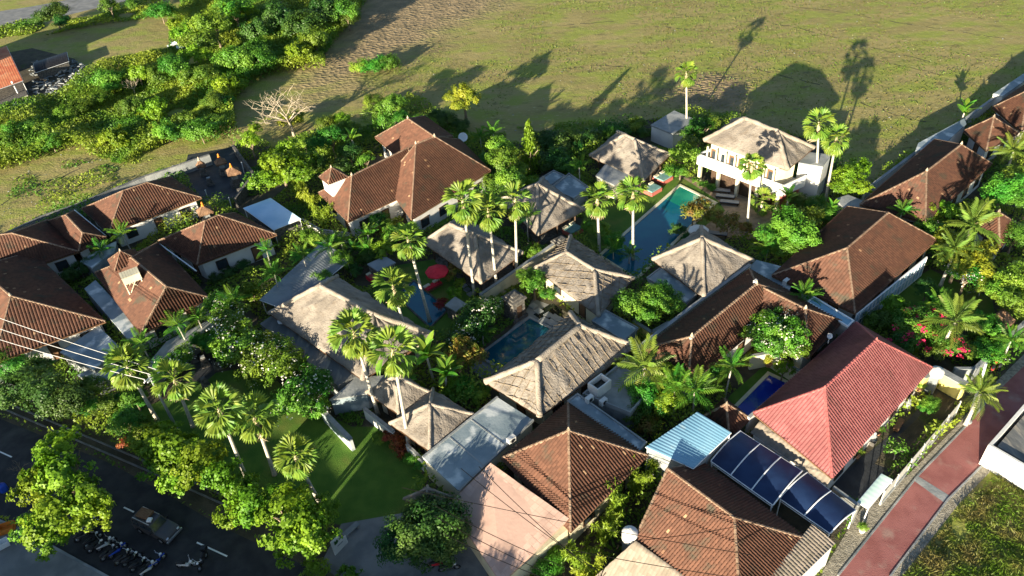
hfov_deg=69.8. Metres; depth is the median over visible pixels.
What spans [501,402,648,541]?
tiled house
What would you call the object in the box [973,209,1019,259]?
tiled house
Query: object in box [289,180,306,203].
bamboo clump
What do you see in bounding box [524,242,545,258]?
garden shrub
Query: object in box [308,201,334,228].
bamboo clump
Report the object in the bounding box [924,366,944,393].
water tank
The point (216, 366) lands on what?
shrine
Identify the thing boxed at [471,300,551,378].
pool terrace
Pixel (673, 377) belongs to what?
feather palm
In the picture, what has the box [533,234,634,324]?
thatched pavilion
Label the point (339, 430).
panel wall
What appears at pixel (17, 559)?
pavement
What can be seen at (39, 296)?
tiled house
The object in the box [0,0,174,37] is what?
track side bushes
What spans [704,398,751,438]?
tiled house
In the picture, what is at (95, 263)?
flat roofed annex
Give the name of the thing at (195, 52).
leafy tree
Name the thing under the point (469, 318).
leafy tree
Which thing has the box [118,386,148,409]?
garden shrub
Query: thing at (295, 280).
sheet roof
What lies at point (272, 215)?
sheet roof
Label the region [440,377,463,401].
garden shrub
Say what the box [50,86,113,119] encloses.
leafy tree
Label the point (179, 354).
frangipani tree
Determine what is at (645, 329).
garden wall
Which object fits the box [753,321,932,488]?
tiled house
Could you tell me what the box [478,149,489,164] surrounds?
garden shrub
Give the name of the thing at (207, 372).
shrine court
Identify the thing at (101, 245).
feather palm
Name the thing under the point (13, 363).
leafy tree
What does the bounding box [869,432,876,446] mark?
garden statue
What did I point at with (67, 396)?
leafy tree
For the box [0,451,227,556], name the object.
road marking
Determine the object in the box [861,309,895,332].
garden shrub
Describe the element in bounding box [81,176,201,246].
tiled house
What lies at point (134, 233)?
window
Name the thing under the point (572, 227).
daybed
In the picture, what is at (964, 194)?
window
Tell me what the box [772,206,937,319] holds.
tiled house
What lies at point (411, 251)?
fan palm
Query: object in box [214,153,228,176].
shrine
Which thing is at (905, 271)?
window
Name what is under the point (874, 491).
sheet roof
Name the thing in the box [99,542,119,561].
motorbike
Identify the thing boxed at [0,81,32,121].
open shed floor
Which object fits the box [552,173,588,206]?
flat roofed annex
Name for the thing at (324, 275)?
garden shrub
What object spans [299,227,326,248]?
garden shrub
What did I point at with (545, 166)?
hedge bush
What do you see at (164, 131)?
thicket tree
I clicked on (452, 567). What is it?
motorbike
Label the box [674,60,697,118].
fan palm
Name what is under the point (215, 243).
tiled house
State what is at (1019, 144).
coconut palm
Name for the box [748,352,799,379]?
garden wall
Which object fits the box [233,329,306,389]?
frangipani tree
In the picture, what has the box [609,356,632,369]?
garden shrub
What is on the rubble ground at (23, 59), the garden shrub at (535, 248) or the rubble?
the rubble
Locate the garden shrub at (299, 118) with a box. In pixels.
[276,109,306,129]
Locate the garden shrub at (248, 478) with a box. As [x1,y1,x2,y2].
[221,470,259,501]
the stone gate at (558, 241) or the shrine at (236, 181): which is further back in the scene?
the shrine at (236, 181)
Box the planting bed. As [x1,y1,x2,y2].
[875,392,955,468]
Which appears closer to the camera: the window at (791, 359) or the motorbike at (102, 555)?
the motorbike at (102, 555)
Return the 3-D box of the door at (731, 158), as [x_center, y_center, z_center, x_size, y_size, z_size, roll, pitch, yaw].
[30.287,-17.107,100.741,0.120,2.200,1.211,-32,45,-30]
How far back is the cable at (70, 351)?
74.16 m
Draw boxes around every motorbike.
[73,525,95,542]
[79,516,100,531]
[82,529,103,548]
[85,535,107,553]
[94,535,116,552]
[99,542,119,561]
[107,540,128,559]
[113,548,134,565]
[120,549,143,567]
[128,554,151,572]
[138,560,159,575]
[146,550,166,570]
[175,555,196,567]
[192,545,207,572]
[427,561,446,568]
[438,559,460,571]
[990,357,1001,373]
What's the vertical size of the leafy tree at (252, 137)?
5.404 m
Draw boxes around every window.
[54,259,69,271]
[125,227,138,238]
[154,325,169,338]
[179,206,190,217]
[215,258,228,270]
[359,218,368,229]
[374,369,384,375]
[421,215,429,228]
[439,204,446,216]
[553,284,561,295]
[553,401,563,412]
[583,510,594,527]
[780,351,792,361]
[790,287,799,293]
[833,466,844,480]
[853,445,863,459]
[888,406,898,419]
[901,266,909,276]
[915,253,923,264]
[961,185,969,198]
[972,175,980,188]
[986,148,993,158]
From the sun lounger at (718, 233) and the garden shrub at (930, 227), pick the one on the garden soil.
the garden shrub at (930, 227)
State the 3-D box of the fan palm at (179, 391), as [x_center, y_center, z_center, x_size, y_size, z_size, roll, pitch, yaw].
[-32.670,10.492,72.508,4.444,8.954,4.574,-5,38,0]
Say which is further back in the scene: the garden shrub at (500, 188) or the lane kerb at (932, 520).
the garden shrub at (500, 188)
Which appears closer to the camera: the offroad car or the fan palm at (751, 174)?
the offroad car
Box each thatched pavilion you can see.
[267,274,434,380]
[365,376,430,418]
[388,387,474,452]
[403,484,452,508]
[424,219,523,293]
[483,310,636,424]
[501,176,584,244]
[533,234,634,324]
[589,130,670,193]
[651,225,754,298]
[993,308,1015,332]
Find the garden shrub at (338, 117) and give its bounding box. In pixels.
[323,110,350,127]
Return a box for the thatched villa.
[697,116,829,208]
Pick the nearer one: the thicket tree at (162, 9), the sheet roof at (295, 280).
the sheet roof at (295, 280)
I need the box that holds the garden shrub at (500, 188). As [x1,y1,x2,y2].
[493,181,522,198]
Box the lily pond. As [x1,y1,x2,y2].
[533,303,567,318]
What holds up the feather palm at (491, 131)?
on the garden soil
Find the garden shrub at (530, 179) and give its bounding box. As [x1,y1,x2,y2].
[521,174,539,186]
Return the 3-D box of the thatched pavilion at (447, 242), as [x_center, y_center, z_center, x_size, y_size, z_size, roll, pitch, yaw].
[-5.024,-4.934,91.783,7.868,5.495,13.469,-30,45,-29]
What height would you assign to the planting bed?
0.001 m
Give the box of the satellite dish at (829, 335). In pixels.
[827,333,832,342]
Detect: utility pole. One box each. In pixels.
[143,369,177,428]
[969,363,986,424]
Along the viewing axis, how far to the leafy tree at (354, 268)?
93.29 m
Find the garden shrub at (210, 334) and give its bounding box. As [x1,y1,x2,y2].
[196,327,224,355]
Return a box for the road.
[0,419,325,575]
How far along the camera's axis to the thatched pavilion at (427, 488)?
62.79 m
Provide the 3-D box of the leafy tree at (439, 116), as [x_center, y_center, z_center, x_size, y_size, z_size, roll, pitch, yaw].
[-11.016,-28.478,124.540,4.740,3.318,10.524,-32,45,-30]
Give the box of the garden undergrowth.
[0,87,1023,575]
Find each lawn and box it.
[127,368,425,524]
[728,367,787,404]
[898,269,994,317]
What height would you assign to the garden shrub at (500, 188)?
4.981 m
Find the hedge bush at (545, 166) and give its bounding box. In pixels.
[522,149,554,172]
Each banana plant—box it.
[293,354,308,371]
[343,127,361,143]
[344,238,362,252]
[357,221,378,245]
[403,330,445,382]
[405,371,416,379]
[429,354,461,395]
[778,184,798,210]
[825,198,843,215]
[957,98,976,119]
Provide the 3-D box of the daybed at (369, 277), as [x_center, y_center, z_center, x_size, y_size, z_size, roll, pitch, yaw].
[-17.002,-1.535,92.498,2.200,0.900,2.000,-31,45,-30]
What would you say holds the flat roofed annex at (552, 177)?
on the garden soil
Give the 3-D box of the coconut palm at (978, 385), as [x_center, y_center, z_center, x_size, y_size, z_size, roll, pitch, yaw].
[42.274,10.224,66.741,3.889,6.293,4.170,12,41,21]
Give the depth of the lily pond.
85.29 m
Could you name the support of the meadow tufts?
on the ground at (540, 100)
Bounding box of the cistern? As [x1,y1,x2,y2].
[588,373,610,397]
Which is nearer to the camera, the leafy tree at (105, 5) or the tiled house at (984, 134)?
the tiled house at (984, 134)
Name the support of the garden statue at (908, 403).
on the garden soil
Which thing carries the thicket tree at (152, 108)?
on the ground at (540, 100)
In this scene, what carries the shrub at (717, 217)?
on the garden soil
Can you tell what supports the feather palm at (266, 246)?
on the garden soil
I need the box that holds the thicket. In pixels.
[0,0,365,169]
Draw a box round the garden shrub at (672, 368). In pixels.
[652,361,693,388]
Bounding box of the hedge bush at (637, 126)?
[624,115,649,138]
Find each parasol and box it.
[425,264,448,282]
[688,224,708,232]
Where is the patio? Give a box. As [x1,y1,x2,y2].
[834,389,956,507]
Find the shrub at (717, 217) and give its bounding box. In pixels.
[703,209,755,234]
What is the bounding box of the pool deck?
[682,177,772,238]
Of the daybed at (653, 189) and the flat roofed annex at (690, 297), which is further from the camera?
the daybed at (653, 189)
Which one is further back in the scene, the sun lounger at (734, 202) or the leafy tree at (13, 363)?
the sun lounger at (734, 202)
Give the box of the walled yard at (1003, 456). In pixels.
[979,405,1023,489]
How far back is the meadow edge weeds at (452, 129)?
123.38 m
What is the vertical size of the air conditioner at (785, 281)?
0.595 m
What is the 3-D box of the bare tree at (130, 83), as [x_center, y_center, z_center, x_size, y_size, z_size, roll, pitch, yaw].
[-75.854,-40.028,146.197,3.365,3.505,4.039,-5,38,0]
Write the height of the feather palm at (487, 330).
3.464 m
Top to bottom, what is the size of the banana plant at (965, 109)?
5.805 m
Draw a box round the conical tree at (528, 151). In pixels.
[517,119,542,175]
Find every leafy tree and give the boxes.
[0,118,54,148]
[0,346,58,379]
[0,352,98,420]
[5,424,115,561]
[28,0,72,28]
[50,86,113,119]
[59,256,92,280]
[74,374,107,418]
[96,0,141,16]
[105,403,158,439]
[123,423,242,498]
[146,52,219,86]
[165,16,212,63]
[170,110,226,143]
[175,0,250,50]
[207,258,250,283]
[211,479,342,569]
[236,0,341,43]
[238,121,262,158]
[245,136,323,192]
[299,557,364,575]
[302,114,356,156]
[311,141,362,170]
[345,249,378,277]
[348,53,401,73]
[355,150,375,166]
[362,92,409,124]
[367,211,395,231]
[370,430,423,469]
[372,488,472,573]
[380,223,413,251]
[427,107,470,133]
[442,82,480,118]
[442,296,506,349]
[445,277,465,297]
[454,375,490,404]
[479,136,528,190]
[515,266,556,300]
[528,544,568,575]
[581,218,625,248]
[610,278,686,325]
[622,375,672,425]
[663,135,701,179]
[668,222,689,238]
[678,112,721,147]
[751,203,824,256]
[786,191,838,221]
[826,157,873,195]
[911,277,948,304]
[928,202,949,223]
[933,226,1000,283]
[939,258,1001,296]
[971,332,1012,363]
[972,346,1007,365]
[978,164,1023,207]
[983,258,1023,318]
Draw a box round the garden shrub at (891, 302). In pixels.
[879,293,913,313]
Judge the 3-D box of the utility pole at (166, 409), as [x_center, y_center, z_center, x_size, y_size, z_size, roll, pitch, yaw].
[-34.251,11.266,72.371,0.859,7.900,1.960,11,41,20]
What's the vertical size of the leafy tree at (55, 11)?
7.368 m
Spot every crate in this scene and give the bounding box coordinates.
[0,520,15,535]
[0,537,9,550]
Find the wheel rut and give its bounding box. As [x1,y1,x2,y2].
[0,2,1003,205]
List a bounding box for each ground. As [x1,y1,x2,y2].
[0,0,1023,575]
[10,48,83,104]
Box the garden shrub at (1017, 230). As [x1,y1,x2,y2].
[1002,219,1023,258]
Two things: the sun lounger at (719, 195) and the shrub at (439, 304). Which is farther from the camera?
the sun lounger at (719, 195)
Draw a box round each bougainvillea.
[886,303,946,352]
[921,325,978,361]
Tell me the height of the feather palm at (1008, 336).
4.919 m
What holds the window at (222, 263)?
in the tiled house at (215, 243)
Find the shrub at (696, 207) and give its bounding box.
[680,194,715,225]
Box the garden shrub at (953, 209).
[937,200,967,219]
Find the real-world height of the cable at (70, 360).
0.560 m
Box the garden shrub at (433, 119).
[411,113,438,124]
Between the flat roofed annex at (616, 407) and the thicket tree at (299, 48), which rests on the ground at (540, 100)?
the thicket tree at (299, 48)
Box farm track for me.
[0,0,124,26]
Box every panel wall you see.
[321,411,354,450]
[362,407,394,437]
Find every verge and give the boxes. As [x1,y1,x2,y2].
[0,406,334,575]
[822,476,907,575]
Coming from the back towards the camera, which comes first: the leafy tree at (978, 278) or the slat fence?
the leafy tree at (978, 278)
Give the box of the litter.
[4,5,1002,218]
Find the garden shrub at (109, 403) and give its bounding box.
[89,390,123,418]
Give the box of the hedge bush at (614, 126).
[595,119,631,136]
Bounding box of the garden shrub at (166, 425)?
[152,419,183,432]
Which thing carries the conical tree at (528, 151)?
on the garden soil
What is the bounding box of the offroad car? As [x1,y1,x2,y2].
[131,506,182,543]
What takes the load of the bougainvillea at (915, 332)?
on the garden soil
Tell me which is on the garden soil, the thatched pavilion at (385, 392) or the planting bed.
the thatched pavilion at (385, 392)
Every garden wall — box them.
[7,154,212,231]
[231,145,255,207]
[302,218,350,243]
[405,443,428,475]
[479,243,554,302]
[632,319,668,339]
[637,264,751,355]
[745,329,846,434]
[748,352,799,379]
[832,486,859,523]
[861,97,994,199]
[916,366,967,400]
[952,321,1023,380]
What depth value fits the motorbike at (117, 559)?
62.75 m
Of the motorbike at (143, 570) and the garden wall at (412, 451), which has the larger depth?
the garden wall at (412, 451)
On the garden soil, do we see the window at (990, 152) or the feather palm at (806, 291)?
the feather palm at (806, 291)
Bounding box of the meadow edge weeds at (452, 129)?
[255,91,656,166]
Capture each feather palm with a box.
[86,237,112,258]
[102,341,125,366]
[103,217,135,248]
[121,325,154,358]
[159,309,193,339]
[182,306,213,333]
[216,283,252,323]
[255,237,278,265]
[258,257,291,286]
[289,242,317,265]
[312,234,343,256]
[329,228,351,250]
[354,236,375,259]
[435,353,463,378]
[471,321,497,345]
[472,125,487,150]
[481,120,504,140]
[513,202,540,243]
[564,154,591,179]
[602,237,624,259]
[619,240,642,263]
[650,362,697,416]
[665,365,723,414]
[708,345,755,397]
[748,233,782,261]
[789,278,824,305]
[886,199,919,217]
[917,287,960,325]
[990,323,1023,358]
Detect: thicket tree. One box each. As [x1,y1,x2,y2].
[35,130,70,152]
[85,68,124,92]
[95,124,129,146]
[113,94,147,114]
[117,64,150,84]
[135,95,167,122]
[142,0,179,23]
[152,117,186,141]
[198,88,234,112]
[208,45,253,69]
[210,73,248,93]
[214,0,259,26]
[238,44,278,75]
[277,38,313,65]
[289,24,329,50]
[326,0,361,30]
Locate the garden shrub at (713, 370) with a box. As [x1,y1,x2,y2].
[706,359,733,382]
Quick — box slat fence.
[879,401,961,504]
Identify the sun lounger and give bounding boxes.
[708,230,727,237]
[712,188,730,193]
[715,193,734,199]
[720,199,739,205]
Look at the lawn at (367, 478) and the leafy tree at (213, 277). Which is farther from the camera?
the leafy tree at (213, 277)
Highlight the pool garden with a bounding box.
[579,177,724,250]
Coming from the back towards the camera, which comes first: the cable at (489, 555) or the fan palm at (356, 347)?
the fan palm at (356, 347)
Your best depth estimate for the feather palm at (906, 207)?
89.39 m
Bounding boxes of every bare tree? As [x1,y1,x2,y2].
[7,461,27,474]
[120,78,137,92]
[243,84,315,136]
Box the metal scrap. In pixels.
[167,41,183,48]
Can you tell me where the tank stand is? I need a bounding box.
[119,266,142,294]
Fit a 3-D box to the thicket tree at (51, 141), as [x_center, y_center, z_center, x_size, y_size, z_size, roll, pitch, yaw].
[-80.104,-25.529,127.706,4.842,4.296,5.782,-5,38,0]
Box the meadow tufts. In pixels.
[344,0,1023,170]
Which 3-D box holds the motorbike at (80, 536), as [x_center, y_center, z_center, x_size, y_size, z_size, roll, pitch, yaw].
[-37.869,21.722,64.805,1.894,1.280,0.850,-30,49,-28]
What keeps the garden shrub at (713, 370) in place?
on the garden soil
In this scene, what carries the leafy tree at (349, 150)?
on the garden soil
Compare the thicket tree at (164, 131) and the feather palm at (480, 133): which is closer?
the feather palm at (480, 133)
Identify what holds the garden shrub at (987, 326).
on the garden soil
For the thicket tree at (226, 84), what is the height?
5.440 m
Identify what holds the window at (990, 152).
in the tiled house at (984, 134)
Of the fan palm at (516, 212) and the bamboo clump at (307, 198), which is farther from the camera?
the bamboo clump at (307, 198)
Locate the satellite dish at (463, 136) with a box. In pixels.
[458,132,467,142]
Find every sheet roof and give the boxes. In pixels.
[0,46,28,93]
[33,52,70,80]
[243,198,302,245]
[260,240,351,313]
[646,412,730,481]
[857,474,892,524]
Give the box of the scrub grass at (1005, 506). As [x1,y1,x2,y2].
[903,474,1023,575]
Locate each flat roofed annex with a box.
[60,326,127,372]
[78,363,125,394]
[81,241,118,278]
[84,280,149,348]
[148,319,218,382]
[260,316,355,394]
[329,375,389,414]
[367,257,395,281]
[422,396,533,498]
[445,297,465,321]
[448,463,568,575]
[544,170,564,184]
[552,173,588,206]
[567,393,646,471]
[582,356,658,429]
[591,309,637,353]
[596,164,627,199]
[646,267,697,314]
[750,260,790,290]
[808,296,854,343]
[833,195,867,215]
[914,119,965,155]
[990,74,1023,111]
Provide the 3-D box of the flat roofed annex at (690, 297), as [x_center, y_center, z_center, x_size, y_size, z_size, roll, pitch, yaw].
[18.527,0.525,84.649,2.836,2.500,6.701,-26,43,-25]
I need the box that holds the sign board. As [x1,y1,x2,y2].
[330,535,347,554]
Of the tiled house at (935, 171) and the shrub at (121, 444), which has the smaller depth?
the shrub at (121, 444)
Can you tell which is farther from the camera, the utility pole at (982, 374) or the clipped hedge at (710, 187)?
the clipped hedge at (710, 187)
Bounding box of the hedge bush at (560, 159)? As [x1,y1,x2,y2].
[544,145,574,173]
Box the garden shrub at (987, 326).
[965,309,1009,337]
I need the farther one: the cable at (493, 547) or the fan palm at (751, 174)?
the fan palm at (751, 174)
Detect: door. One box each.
[517,305,521,317]
[710,148,718,159]
[719,152,727,163]
[728,155,736,166]
[766,169,775,180]
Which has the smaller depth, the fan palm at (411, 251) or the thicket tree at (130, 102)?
the fan palm at (411, 251)
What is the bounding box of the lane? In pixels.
[840,367,1023,575]
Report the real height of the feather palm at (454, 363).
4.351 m
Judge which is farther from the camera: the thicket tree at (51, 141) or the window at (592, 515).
the thicket tree at (51, 141)
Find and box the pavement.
[0,522,101,575]
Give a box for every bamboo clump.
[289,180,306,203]
[296,187,321,214]
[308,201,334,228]
[560,539,598,574]
[569,553,605,575]
[589,503,624,544]
[605,477,629,518]
[626,455,655,494]
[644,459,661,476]
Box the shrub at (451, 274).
[445,262,461,281]
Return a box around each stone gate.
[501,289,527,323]
[551,235,567,248]
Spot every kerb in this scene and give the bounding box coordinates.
[0,403,278,527]
[0,519,107,575]
[837,395,992,575]
[889,465,982,575]
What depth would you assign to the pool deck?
98.69 m
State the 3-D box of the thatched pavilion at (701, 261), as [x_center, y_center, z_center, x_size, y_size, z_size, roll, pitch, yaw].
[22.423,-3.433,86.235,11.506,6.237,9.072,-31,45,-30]
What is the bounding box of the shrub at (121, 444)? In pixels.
[116,438,129,448]
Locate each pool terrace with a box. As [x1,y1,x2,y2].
[374,259,478,339]
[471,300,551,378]
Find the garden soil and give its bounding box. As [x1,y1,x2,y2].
[0,113,1023,575]
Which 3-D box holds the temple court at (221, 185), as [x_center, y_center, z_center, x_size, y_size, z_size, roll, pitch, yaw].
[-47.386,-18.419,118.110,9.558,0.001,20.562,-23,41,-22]
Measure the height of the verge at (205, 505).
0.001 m
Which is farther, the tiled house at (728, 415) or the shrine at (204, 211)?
the shrine at (204, 211)
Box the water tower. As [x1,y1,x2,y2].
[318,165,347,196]
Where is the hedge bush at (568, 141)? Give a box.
[551,126,588,157]
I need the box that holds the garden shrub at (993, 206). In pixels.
[965,201,1000,215]
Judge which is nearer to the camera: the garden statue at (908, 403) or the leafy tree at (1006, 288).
the garden statue at (908, 403)
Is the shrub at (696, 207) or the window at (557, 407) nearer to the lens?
the window at (557, 407)
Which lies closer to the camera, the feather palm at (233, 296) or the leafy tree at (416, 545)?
the leafy tree at (416, 545)
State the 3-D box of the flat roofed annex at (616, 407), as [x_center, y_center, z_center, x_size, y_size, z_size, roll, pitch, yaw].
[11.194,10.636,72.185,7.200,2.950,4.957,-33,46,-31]
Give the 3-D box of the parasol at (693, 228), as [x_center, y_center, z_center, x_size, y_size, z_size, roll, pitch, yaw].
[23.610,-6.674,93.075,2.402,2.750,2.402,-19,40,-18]
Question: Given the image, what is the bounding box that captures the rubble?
[29,60,85,100]
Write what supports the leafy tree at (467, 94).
on the ground at (540, 100)
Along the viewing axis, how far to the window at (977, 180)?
98.23 m
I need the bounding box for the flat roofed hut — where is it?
[651,111,692,147]
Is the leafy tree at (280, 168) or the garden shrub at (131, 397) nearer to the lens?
the garden shrub at (131, 397)
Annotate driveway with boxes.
[320,513,487,575]
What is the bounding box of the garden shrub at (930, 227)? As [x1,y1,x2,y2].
[913,216,950,240]
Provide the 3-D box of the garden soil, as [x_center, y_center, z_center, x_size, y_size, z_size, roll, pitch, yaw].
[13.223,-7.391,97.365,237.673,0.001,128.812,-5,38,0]
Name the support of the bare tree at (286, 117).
on the ground at (540, 100)
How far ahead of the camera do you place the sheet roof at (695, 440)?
63.86 m
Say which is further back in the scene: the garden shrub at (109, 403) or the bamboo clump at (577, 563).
the garden shrub at (109, 403)
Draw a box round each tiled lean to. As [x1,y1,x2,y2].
[596,541,683,575]
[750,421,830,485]
[771,524,835,575]
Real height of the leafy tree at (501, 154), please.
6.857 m
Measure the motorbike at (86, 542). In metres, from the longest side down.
1.894 x 1.280 x 0.850 m
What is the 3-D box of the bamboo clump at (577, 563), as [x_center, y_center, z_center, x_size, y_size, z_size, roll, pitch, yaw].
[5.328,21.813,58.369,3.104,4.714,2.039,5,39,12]
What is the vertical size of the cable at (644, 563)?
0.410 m
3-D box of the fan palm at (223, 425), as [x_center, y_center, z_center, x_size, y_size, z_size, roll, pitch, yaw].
[-24.649,13.460,65.092,4.702,12.320,4.812,-28,43,-26]
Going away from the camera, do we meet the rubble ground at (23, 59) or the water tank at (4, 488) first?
the water tank at (4, 488)
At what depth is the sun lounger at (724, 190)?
102.93 m
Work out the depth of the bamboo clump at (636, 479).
63.04 m
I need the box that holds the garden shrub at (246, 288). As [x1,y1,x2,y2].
[238,281,262,306]
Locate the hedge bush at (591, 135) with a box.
[581,127,606,149]
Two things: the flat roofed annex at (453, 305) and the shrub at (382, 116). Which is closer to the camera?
the flat roofed annex at (453, 305)
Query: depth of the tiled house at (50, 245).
96.63 m
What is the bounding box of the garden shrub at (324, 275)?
[309,268,333,279]
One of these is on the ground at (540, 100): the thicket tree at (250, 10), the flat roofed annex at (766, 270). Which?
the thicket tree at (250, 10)
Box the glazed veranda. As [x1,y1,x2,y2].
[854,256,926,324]
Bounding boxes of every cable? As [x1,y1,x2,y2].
[0,318,153,368]
[1,329,147,373]
[2,340,141,378]
[402,487,749,554]
[435,505,570,569]
[435,516,552,575]
[444,534,537,575]
[461,468,598,571]
[479,467,581,562]
[567,549,722,575]
[622,520,764,541]
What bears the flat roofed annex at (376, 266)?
on the pool terrace at (444, 321)
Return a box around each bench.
[342,521,359,538]
[893,417,904,431]
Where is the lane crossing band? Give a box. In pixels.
[915,476,948,501]
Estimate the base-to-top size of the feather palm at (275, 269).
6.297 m
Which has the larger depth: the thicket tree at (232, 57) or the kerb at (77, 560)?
the thicket tree at (232, 57)
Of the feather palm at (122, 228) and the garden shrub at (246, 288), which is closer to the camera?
the garden shrub at (246, 288)
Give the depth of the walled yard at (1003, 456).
63.47 m
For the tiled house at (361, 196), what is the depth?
100.98 m
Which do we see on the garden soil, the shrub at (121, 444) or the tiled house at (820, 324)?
the tiled house at (820, 324)
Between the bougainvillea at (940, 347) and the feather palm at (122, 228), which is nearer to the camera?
the bougainvillea at (940, 347)
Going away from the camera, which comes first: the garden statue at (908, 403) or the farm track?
the garden statue at (908, 403)
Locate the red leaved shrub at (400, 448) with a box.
[381,427,409,460]
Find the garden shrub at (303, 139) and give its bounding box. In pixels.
[291,132,319,149]
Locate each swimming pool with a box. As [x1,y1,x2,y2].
[401,280,446,327]
[479,316,550,368]
[599,184,717,279]
[735,371,787,414]
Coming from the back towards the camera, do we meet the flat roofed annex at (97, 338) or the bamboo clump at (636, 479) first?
the flat roofed annex at (97, 338)
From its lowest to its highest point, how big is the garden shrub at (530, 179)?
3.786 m
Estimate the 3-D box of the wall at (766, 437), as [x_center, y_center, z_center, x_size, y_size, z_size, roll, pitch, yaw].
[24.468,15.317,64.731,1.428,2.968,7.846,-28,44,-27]
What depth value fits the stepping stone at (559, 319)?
83.99 m
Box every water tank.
[0,482,8,493]
[622,525,637,551]
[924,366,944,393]
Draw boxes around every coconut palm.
[612,333,675,393]
[919,291,987,359]
[929,228,984,286]
[940,197,1003,254]
[957,367,1007,425]
[988,132,1023,177]
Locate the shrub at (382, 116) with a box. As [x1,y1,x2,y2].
[359,108,394,130]
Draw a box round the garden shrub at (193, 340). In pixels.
[187,331,207,354]
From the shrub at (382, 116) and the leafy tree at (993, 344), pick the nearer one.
the leafy tree at (993, 344)
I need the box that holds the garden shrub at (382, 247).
[371,238,396,259]
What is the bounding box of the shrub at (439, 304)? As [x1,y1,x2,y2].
[433,297,447,309]
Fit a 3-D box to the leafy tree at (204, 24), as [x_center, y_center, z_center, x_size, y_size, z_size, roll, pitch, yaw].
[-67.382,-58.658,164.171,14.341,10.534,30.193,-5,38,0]
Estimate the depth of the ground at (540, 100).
140.44 m
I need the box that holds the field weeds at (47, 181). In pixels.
[6,158,152,208]
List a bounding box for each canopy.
[710,430,802,509]
[776,472,856,536]
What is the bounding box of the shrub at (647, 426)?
[632,415,663,438]
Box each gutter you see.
[74,210,102,232]
[162,245,196,270]
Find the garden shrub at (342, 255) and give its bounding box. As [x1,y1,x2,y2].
[328,249,353,275]
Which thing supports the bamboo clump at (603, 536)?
on the garden soil
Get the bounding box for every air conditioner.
[506,434,515,444]
[585,393,593,403]
[599,396,607,406]
[782,277,789,285]
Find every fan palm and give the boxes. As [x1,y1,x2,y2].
[99,342,159,420]
[149,359,197,428]
[193,381,248,474]
[227,389,281,476]
[271,429,320,505]
[326,306,380,416]
[365,323,418,446]
[371,266,416,320]
[390,221,431,322]
[441,179,484,295]
[471,191,506,281]
[498,179,532,267]
[579,180,615,252]
[615,175,648,260]
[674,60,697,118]
[737,152,767,233]
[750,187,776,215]
[802,106,836,162]
[820,122,851,200]
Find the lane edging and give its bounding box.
[822,355,1023,575]
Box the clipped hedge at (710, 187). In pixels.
[691,176,716,191]
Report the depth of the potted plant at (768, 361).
75.00 m
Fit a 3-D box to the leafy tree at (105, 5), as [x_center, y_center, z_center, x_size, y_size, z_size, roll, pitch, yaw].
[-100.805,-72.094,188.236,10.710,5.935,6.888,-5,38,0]
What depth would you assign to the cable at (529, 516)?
57.66 m
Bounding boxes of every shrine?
[190,353,198,363]
[196,157,208,176]
[196,202,213,220]
[200,354,210,368]
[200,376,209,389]
[206,176,214,186]
[212,359,222,371]
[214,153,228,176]
[224,163,242,188]
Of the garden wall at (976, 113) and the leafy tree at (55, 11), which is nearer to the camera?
the garden wall at (976, 113)
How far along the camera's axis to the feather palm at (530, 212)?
93.88 m
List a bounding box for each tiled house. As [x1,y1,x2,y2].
[0,219,79,275]
[0,255,105,367]
[47,210,106,259]
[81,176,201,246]
[94,242,209,348]
[158,212,276,278]
[318,147,408,237]
[375,115,452,157]
[395,134,490,232]
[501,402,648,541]
[637,462,802,575]
[645,268,786,398]
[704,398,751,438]
[751,269,842,368]
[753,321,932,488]
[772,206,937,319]
[859,139,992,227]
[963,114,1018,160]
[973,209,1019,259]
[992,85,1023,144]
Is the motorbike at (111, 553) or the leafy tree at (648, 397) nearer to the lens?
the motorbike at (111, 553)
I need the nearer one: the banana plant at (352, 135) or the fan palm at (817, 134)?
the fan palm at (817, 134)
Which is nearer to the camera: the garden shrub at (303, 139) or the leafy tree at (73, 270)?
the leafy tree at (73, 270)
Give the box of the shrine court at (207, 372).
[186,350,225,382]
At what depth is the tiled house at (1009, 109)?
108.52 m
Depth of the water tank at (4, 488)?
69.46 m
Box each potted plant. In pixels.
[763,355,775,367]
[856,447,865,458]
[856,521,869,533]
[916,383,927,391]
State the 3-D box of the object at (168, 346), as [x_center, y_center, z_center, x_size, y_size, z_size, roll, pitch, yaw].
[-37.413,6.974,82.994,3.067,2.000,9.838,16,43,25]
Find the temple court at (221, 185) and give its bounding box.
[184,147,249,204]
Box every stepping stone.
[529,302,537,308]
[534,308,542,314]
[539,316,548,322]
[543,311,552,317]
[546,319,555,325]
[550,314,559,319]
[554,316,563,321]
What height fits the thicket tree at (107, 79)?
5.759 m
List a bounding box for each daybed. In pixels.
[366,272,374,282]
[423,279,442,292]
[561,221,582,235]
[643,181,661,196]
[652,171,672,184]
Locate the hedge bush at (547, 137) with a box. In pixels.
[533,128,564,151]
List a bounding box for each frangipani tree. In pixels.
[152,340,196,382]
[200,287,271,371]
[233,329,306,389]
[262,362,334,419]
[738,305,812,360]
[883,436,909,459]
[916,395,941,414]
[963,276,984,295]
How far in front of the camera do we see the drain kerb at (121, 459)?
73.23 m
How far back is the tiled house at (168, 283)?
86.30 m
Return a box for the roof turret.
[107,248,137,271]
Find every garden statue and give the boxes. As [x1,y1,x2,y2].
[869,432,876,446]
[901,399,911,413]
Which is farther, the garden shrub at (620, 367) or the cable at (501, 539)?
the garden shrub at (620, 367)

